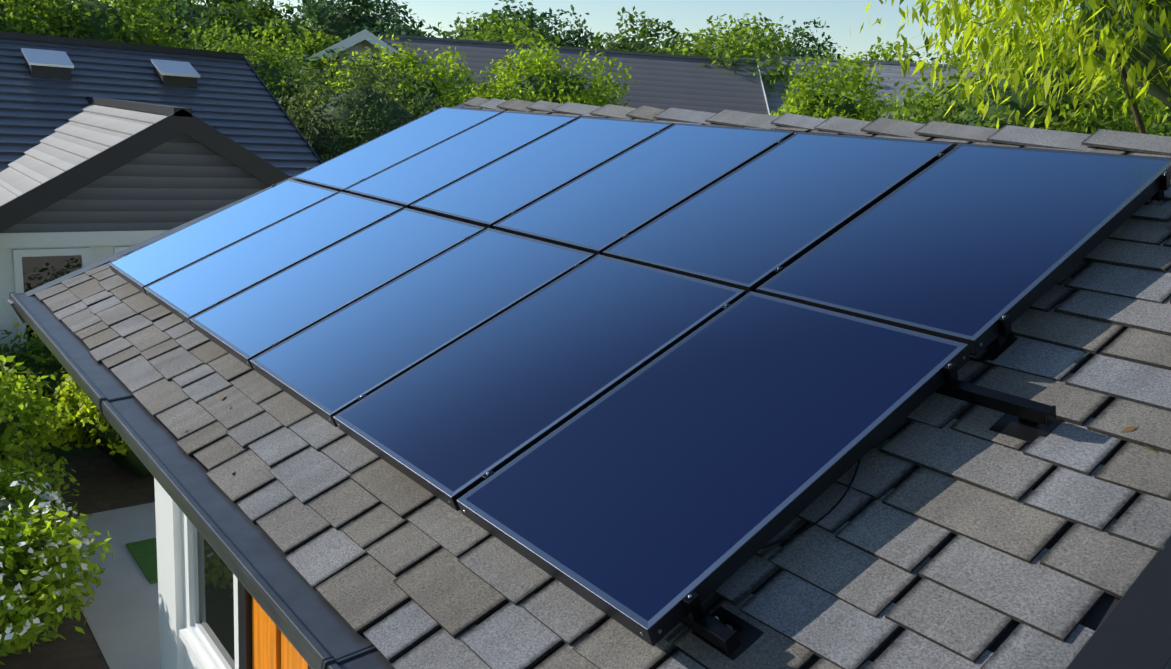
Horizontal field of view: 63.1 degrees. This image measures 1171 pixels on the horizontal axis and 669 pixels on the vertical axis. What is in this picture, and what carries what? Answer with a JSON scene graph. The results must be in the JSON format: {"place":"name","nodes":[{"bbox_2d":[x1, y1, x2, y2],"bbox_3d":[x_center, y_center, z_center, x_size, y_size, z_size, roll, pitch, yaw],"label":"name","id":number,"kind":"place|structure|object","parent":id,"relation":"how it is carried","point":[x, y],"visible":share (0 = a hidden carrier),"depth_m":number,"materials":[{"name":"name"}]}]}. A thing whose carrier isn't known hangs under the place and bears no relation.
{"place":"outdoors","nodes":[
{"label":"outdoors","id":0,"kind":"place"},
{"bbox_2d":[25,434,102,521],"bbox_3d":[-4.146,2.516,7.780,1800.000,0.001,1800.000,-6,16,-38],"label":"ground","id":1,"kind":"structure","parent":0,"point":[75,451],"depth_m":11.79,"materials":[{"name":"green soil"}]},
{"bbox_2d":[0,322,78,437],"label":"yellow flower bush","id":2,"kind":"object","parent":1,"relation":"on","point":[36,356],"visible":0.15,"depth_m":11.41,"materials":[{"name":"green plant"}]},
{"bbox_2d":[0,0,79,37],"bbox_3d":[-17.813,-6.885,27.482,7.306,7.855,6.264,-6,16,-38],"label":"tree","id":3,"kind":"object","parent":1,"relation":"on","point":[41,28],"visible":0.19,"depth_m":27.29,"materials":[{"name":"green plant"}]},
{"bbox_2d":[0,453,154,668],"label":"garden bed soil","id":4,"kind":"structure","parent":1,"relation":"on","point":[106,482],"depth_m":10.28,"materials":[{"name":"brown soil"}]},
{"bbox_2d":[0,355,75,497],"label":"bush","id":5,"kind":"object","parent":4,"relation":"on","point":[21,434],"visible":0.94,"depth_m":9.16,"materials":[{"name":"green plant"}]},
{"bbox_2d":[0,459,112,664],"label":"white flower bush","id":6,"kind":"object","parent":4,"relation":"on","point":[41,561],"visible":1,"depth_m":7.22,"materials":[{"name":"green plant"}]},
{"bbox_2d":[44,374,150,477],"bbox_3d":[-4.956,0.757,11.143,2.590,1.928,2.050,-6,16,-38],"label":"lime bush","id":7,"kind":"object","parent":4,"relation":"on","point":[94,427],"visible":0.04,"depth_m":10.52,"materials":[{"name":"green plant"}]},
{"bbox_2d":[1,0,203,49],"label":"tree","id":8,"kind":"object","parent":1,"relation":"on","point":[100,20],"visible":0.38,"depth_m":29.06,"materials":[{"name":"green plant"}]},
{"bbox_2d":[70,0,164,8],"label":"tree","id":9,"kind":"object","parent":1,"relation":"on","point":[126,4],"depth_m":64.98,"materials":[{"name":"green plant"}]},
{"bbox_2d":[0,31,322,355],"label":"neighbour house","id":10,"kind":"structure","parent":1,"relation":"on","point":[108,148],"depth_m":13.15,"materials":[{"name":"white"}]},
{"bbox_2d":[113,0,214,47],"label":"tree","id":11,"kind":"object","parent":1,"relation":"on","point":[181,12],"visible":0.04,"depth_m":47.65,"materials":[{"name":"green plant"}]},
{"bbox_2d":[149,0,263,39],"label":"tree","id":12,"kind":"object","parent":1,"relation":"on","point":[208,4],"visible":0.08,"depth_m":59.92,"materials":[{"name":"green plant"}]},
{"bbox_2d":[154,478,310,668],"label":"house walls","id":13,"kind":"structure","parent":1,"relation":"on","point":[213,614],"depth_m":6.28,"materials":[{"name":"white paint"}]},
{"bbox_2d":[183,0,317,56],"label":"tree","id":14,"kind":"object","parent":1,"relation":"on","point":[260,13],"visible":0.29,"depth_m":45.06,"materials":[{"name":"green plant"}]},
{"bbox_2d":[192,20,344,134],"bbox_3d":[-9.636,-5.754,27.980,5.371,6.536,4.825,-6,16,-38],"label":"tree","id":15,"kind":"object","parent":1,"relation":"on","point":[271,76],"visible":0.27,"depth_m":27.00,"materials":[{"name":"green plant"}]},
{"bbox_2d":[229,15,355,126],"bbox_3d":[-9.437,-6.903,31.826,5.484,7.081,4.806,0,14,-18],"label":"tree","id":16,"kind":"object","parent":1,"relation":"on","point":[319,35],"visible":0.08,"depth_m":30.92,"materials":[{"name":"green plant"}]},
{"bbox_2d":[283,0,355,25],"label":"tree","id":17,"kind":"object","parent":1,"relation":"on","point":[344,12],"visible":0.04,"depth_m":84.64,"materials":[{"name":"green plant"}]},
{"bbox_2d":[304,29,406,72],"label":"neighbour house","id":18,"kind":"structure","parent":1,"relation":"on","point":[363,39],"depth_m":30.90,"materials":[{"name":"stone"}]},
{"bbox_2d":[288,0,429,50],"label":"tree","id":19,"kind":"object","parent":1,"relation":"on","point":[342,26],"visible":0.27,"depth_m":55.00,"materials":[{"name":"green plant"}]},
{"bbox_2d":[274,46,453,162],"bbox_3d":[-4.755,-3.439,21.261,4.401,5.687,4.670,-6,16,-38],"label":"olive tree","id":20,"kind":"object","parent":1,"relation":"on","point":[344,121],"visible":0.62,"depth_m":20.29,"materials":[{"name":"green plant"}]},
{"bbox_2d":[306,33,476,117],"bbox_3d":[-4.954,-4.870,25.885,4.931,6.382,4.742,-6,16,-38],"label":"bright tree","id":21,"kind":"object","parent":1,"relation":"on","point":[439,91],"visible":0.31,"depth_m":25.20,"materials":[{"name":"green plant"}]},
{"bbox_2d":[347,15,447,37],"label":"tree","id":22,"kind":"object","parent":1,"relation":"on","point":[408,30],"depth_m":44.14,"materials":[{"name":"green plant"}]},
{"bbox_2d":[431,0,563,46],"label":"tree","id":23,"kind":"object","parent":1,"relation":"on","point":[535,19],"visible":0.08,"depth_m":51.53,"materials":[{"name":"green plant"}]},
{"bbox_2d":[453,9,570,46],"bbox_3d":[-3.290,-8.489,37.630,7.713,8.407,6.461,-6,16,-38],"label":"tree","id":24,"kind":"object","parent":1,"relation":"on","point":[487,34],"visible":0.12,"depth_m":36.17,"materials":[{"name":"green plant"}]},
{"bbox_2d":[446,34,636,106],"bbox_3d":[-1.198,-5.230,27.683,6.033,6.785,5.172,-6,16,-38],"label":"bush","id":25,"kind":"object","parent":1,"relation":"on","point":[536,83],"visible":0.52,"depth_m":26.57,"materials":[{"name":"green plant"}]},
{"bbox_2d":[480,4,602,47],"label":"tree","id":26,"kind":"object","parent":1,"relation":"on","point":[579,40],"visible":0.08,"depth_m":72.35,"materials":[{"name":"green plant"}]},
{"bbox_2d":[367,33,769,114],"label":"roof","id":27,"kind":"structure","parent":1,"relation":"on","point":[667,81],"depth_m":31.67,"materials":[{"name":"dark gray corrugated tile"},{"name":"glass"}]},
{"bbox_2d":[576,6,696,54],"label":"tree","id":28,"kind":"object","parent":1,"relation":"on","point":[623,43],"visible":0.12,"depth_m":47.19,"materials":[{"name":"green plant"}]},
{"bbox_2d":[626,37,717,54],"bbox_3d":[3.421,-8.159,39.311,6.652,7.918,6.725,3,13,-3],"label":"tree","id":29,"kind":"object","parent":1,"relation":"on","point":[645,49],"visible":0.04,"depth_m":38.28,"materials":[{"name":"green plant"}]},
{"bbox_2d":[678,28,736,52],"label":"tree","id":30,"kind":"object","parent":1,"relation":"on","point":[709,30],"depth_m":92.63,"materials":[{"name":"green plant"}]},
{"bbox_2d":[667,23,794,95],"bbox_3d":[5.309,-7.042,34.507,5.592,8.143,5.795,-6,16,-38],"label":"tree","id":31,"kind":"object","parent":1,"relation":"on","point":[758,45],"visible":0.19,"depth_m":32.84,"materials":[{"name":"green plant"}]},
{"bbox_2d":[693,12,796,56],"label":"tree","id":32,"kind":"object","parent":1,"relation":"on","point":[754,18],"visible":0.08,"depth_m":55.02,"materials":[{"name":"green plant"}]},
{"bbox_2d":[748,16,842,58],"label":"tree","id":33,"kind":"object","parent":1,"relation":"on","point":[796,52],"visible":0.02,"depth_m":57.70,"materials":[{"name":"green plant"}]},
{"bbox_2d":[750,28,855,58],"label":"tree","id":34,"kind":"object","parent":1,"relation":"on","point":[825,52],"visible":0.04,"depth_m":92.48,"materials":[{"name":"green plant"}]},
{"bbox_2d":[765,53,906,121],"bbox_3d":[7.178,-4.947,28.786,4.297,6.871,5.110,-6,16,-38],"label":"bush","id":35,"kind":"object","parent":1,"relation":"on","point":[819,103],"visible":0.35,"depth_m":27.75,"materials":[{"name":"green plant"}]},
{"bbox_2d":[686,51,995,121],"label":"neighbour house","id":36,"kind":"structure","parent":1,"relation":"on","point":[776,101],"depth_m":32.45,"materials":[{"name":"grey tile"}]},
{"bbox_2d":[856,40,916,61],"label":"tree","id":37,"kind":"object","parent":1,"relation":"on","point":[886,56],"visible":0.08,"depth_m":83.09,"materials":[{"name":"green plant"}]},
{"bbox_2d":[902,51,959,64],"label":"tree","id":38,"kind":"object","parent":1,"relation":"on","point":[918,54],"depth_m":53.90,"materials":[{"name":"green plant"}]},
{"bbox_2d":[850,0,1170,133],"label":"ash tree","id":39,"kind":"object","parent":1,"relation":"on","point":[1129,41],"visible":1,"depth_m":10.12,"materials":[{"name":"green plant"}]},
{"bbox_2d":[874,4,1170,135],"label":"tree","id":40,"kind":"object","parent":1,"relation":"on","point":[1086,121],"visible":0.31,"depth_m":20.27,"materials":[{"name":"green plant"}]},
{"bbox_2d":[973,26,1087,71],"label":"tree","id":41,"kind":"object","parent":1,"relation":"on","point":[1028,53],"depth_m":63.66,"materials":[{"name":"green plant"}]},
{"bbox_2d":[1072,53,1163,133],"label":"tree","id":42,"kind":"object","parent":1,"relation":"on","point":[1121,88],"depth_m":47.75,"materials":[{"name":"green plant"}]},
{"bbox_2d":[1099,87,1170,136],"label":"tree","id":43,"kind":"object","parent":1,"relation":"on","point":[1164,124],"visible":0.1,"depth_m":27.72,"materials":[{"name":"green plant"}]},
{"bbox_2d":[54,502,160,668],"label":"side path","id":44,"kind":"structure","parent":0,"point":[121,613],"depth_m":8.43,"materials":[{"name":"concrete"}]},
{"bbox_2d":[126,538,157,583],"bbox_3d":[-3.574,2.089,9.533,1.680,0.025,0.900,-6,16,-38],"label":"lawn patch","id":45,"kind":"object","parent":44,"relation":"on","point":[143,553],"visible":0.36,"depth_m":9.14,"materials":[{"name":"green plant"}]},
{"bbox_2d":[9,292,395,668],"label":"gutter","id":46,"kind":"object","parent":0,"point":[313,626],"visible":0.81,"depth_m":3.96,"materials":[{"name":"black metal"}]},
{"bbox_2d":[72,0,1079,66],"label":"sky","id":47,"kind":"structure","parent":0,"point":[843,17],"materials":[{"name":"white"}]},
{"bbox_2d":[8,103,1170,668],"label":"house roof rake trim","id":48,"kind":"structure","parent":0,"point":[1134,629],"depth_m":2.37,"materials":[{"name":"grey metal"}]},
{"bbox_2d":[242,145,1170,668],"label":"house roof deck","id":49,"kind":"structure","parent":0,"point":[1100,611],"depth_m":2.75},
{"bbox_2d":[34,106,1170,668],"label":"house roof shingles","id":50,"kind":"object","parent":49,"relation":"on","point":[834,588],"visible":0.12,"depth_m":3.06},
{"bbox_2d":[88,310,1157,588],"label":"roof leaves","id":51,"kind":"object","parent":50,"relation":"on","point":[1132,428],"visible":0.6,"depth_m":2.95,"materials":[{"name":"brown plant"}]},
{"bbox_2d":[124,112,1170,668],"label":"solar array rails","id":52,"kind":"object","parent":50,"relation":"on","point":[728,634],"visible":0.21,"depth_m":3.08,"materials":[{"name":"black"}]},
{"bbox_2d":[108,179,338,294],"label":"solar panel","id":53,"kind":"object","parent":52,"relation":"attached to","point":[140,269],"visible":0.77,"depth_m":7.22,"materials":[{"name":"blue"}]},
{"bbox_2d":[144,192,403,326],"bbox_3d":[-2.112,-0.564,6.491,1.570,0.066,1.016,-33,31,-27],"label":"solar panel","id":54,"kind":"object","parent":52,"relation":"attached to","point":[186,294],"visible":0.71,"depth_m":6.42,"materials":[{"name":"blue"}]},
{"bbox_2d":[189,208,485,368],"bbox_3d":[-1.474,-0.337,5.703,1.570,0.066,1.016,-33,31,-27],"label":"solar panel","id":55,"kind":"object","parent":52,"relation":"attached to","point":[246,326],"visible":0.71,"depth_m":5.62,"materials":[{"name":"blue"}]},
{"bbox_2d":[292,107,502,191],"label":"solar panel","id":56,"kind":"object","parent":52,"relation":"attached to","point":[350,168],"visible":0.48,"depth_m":7.96,"materials":[{"name":"blue"}]},
{"bbox_2d":[250,228,594,426],"bbox_3d":[-0.835,-0.113,4.915,1.570,0.065,1.016,-33,31,-27],"label":"solar panel","id":57,"kind":"object","parent":52,"relation":"attached to","point":[329,368],"visible":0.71,"depth_m":4.83,"materials":[{"name":"blue"}]},
{"bbox_2d":[345,111,578,208],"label":"solar panel","id":58,"kind":"object","parent":52,"relation":"attached to","point":[407,183],"visible":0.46,"depth_m":7.16,"materials":[{"name":"blue"}]},
{"bbox_2d":[333,254,745,510],"bbox_3d":[-0.196,0.111,4.126,1.570,0.065,1.016,-33,31,-27],"label":"solar panel","id":59,"kind":"object","parent":52,"relation":"attached to","point":[450,425],"visible":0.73,"depth_m":4.02,"materials":[{"name":"blue"}]},
{"bbox_2d":[410,117,673,228],"bbox_3d":[-0.291,-1.119,6.438,1.570,0.065,1.016,-33,31,-27],"label":"solar panel","id":60,"kind":"object","parent":52,"relation":"attached to","point":[490,195],"visible":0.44,"depth_m":6.36,"materials":[{"name":"blue"}]},
{"bbox_2d":[493,123,794,255],"bbox_3d":[0.347,-0.894,5.648,1.570,0.065,1.016,-33,31,-27],"label":"solar panel","id":61,"kind":"object","parent":52,"relation":"attached to","point":[600,209],"visible":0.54,"depth_m":5.57,"materials":[{"name":"blue"}]},
{"bbox_2d":[457,291,969,645],"bbox_3d":[0.445,0.334,3.338,1.570,0.065,1.016,-34,31,-27],"label":"solar panel","id":62,"kind":"object","parent":52,"relation":"attached to","point":[707,459],"visible":1,"depth_m":3.21,"materials":[{"name":"blue"}]},
{"bbox_2d":[603,132,954,293],"bbox_3d":[0.984,-0.668,4.860,1.570,0.065,1.016,-33,31,-27],"label":"solar panel","id":63,"kind":"object","parent":52,"relation":"attached to","point":[751,225],"visible":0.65,"depth_m":4.77,"materials":[{"name":"blue"}]},
{"bbox_2d":[757,144,1170,355],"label":"solar panel","id":64,"kind":"object","parent":52,"relation":"attached to","point":[969,244],"visible":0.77,"depth_m":3.96,"materials":[{"name":"blue"}]},
{"bbox_2d":[463,97,1170,155],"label":"house roof ridge caps","id":65,"kind":"object","parent":50,"relation":"on","point":[1097,139],"visible":0.88,"depth_m":5.70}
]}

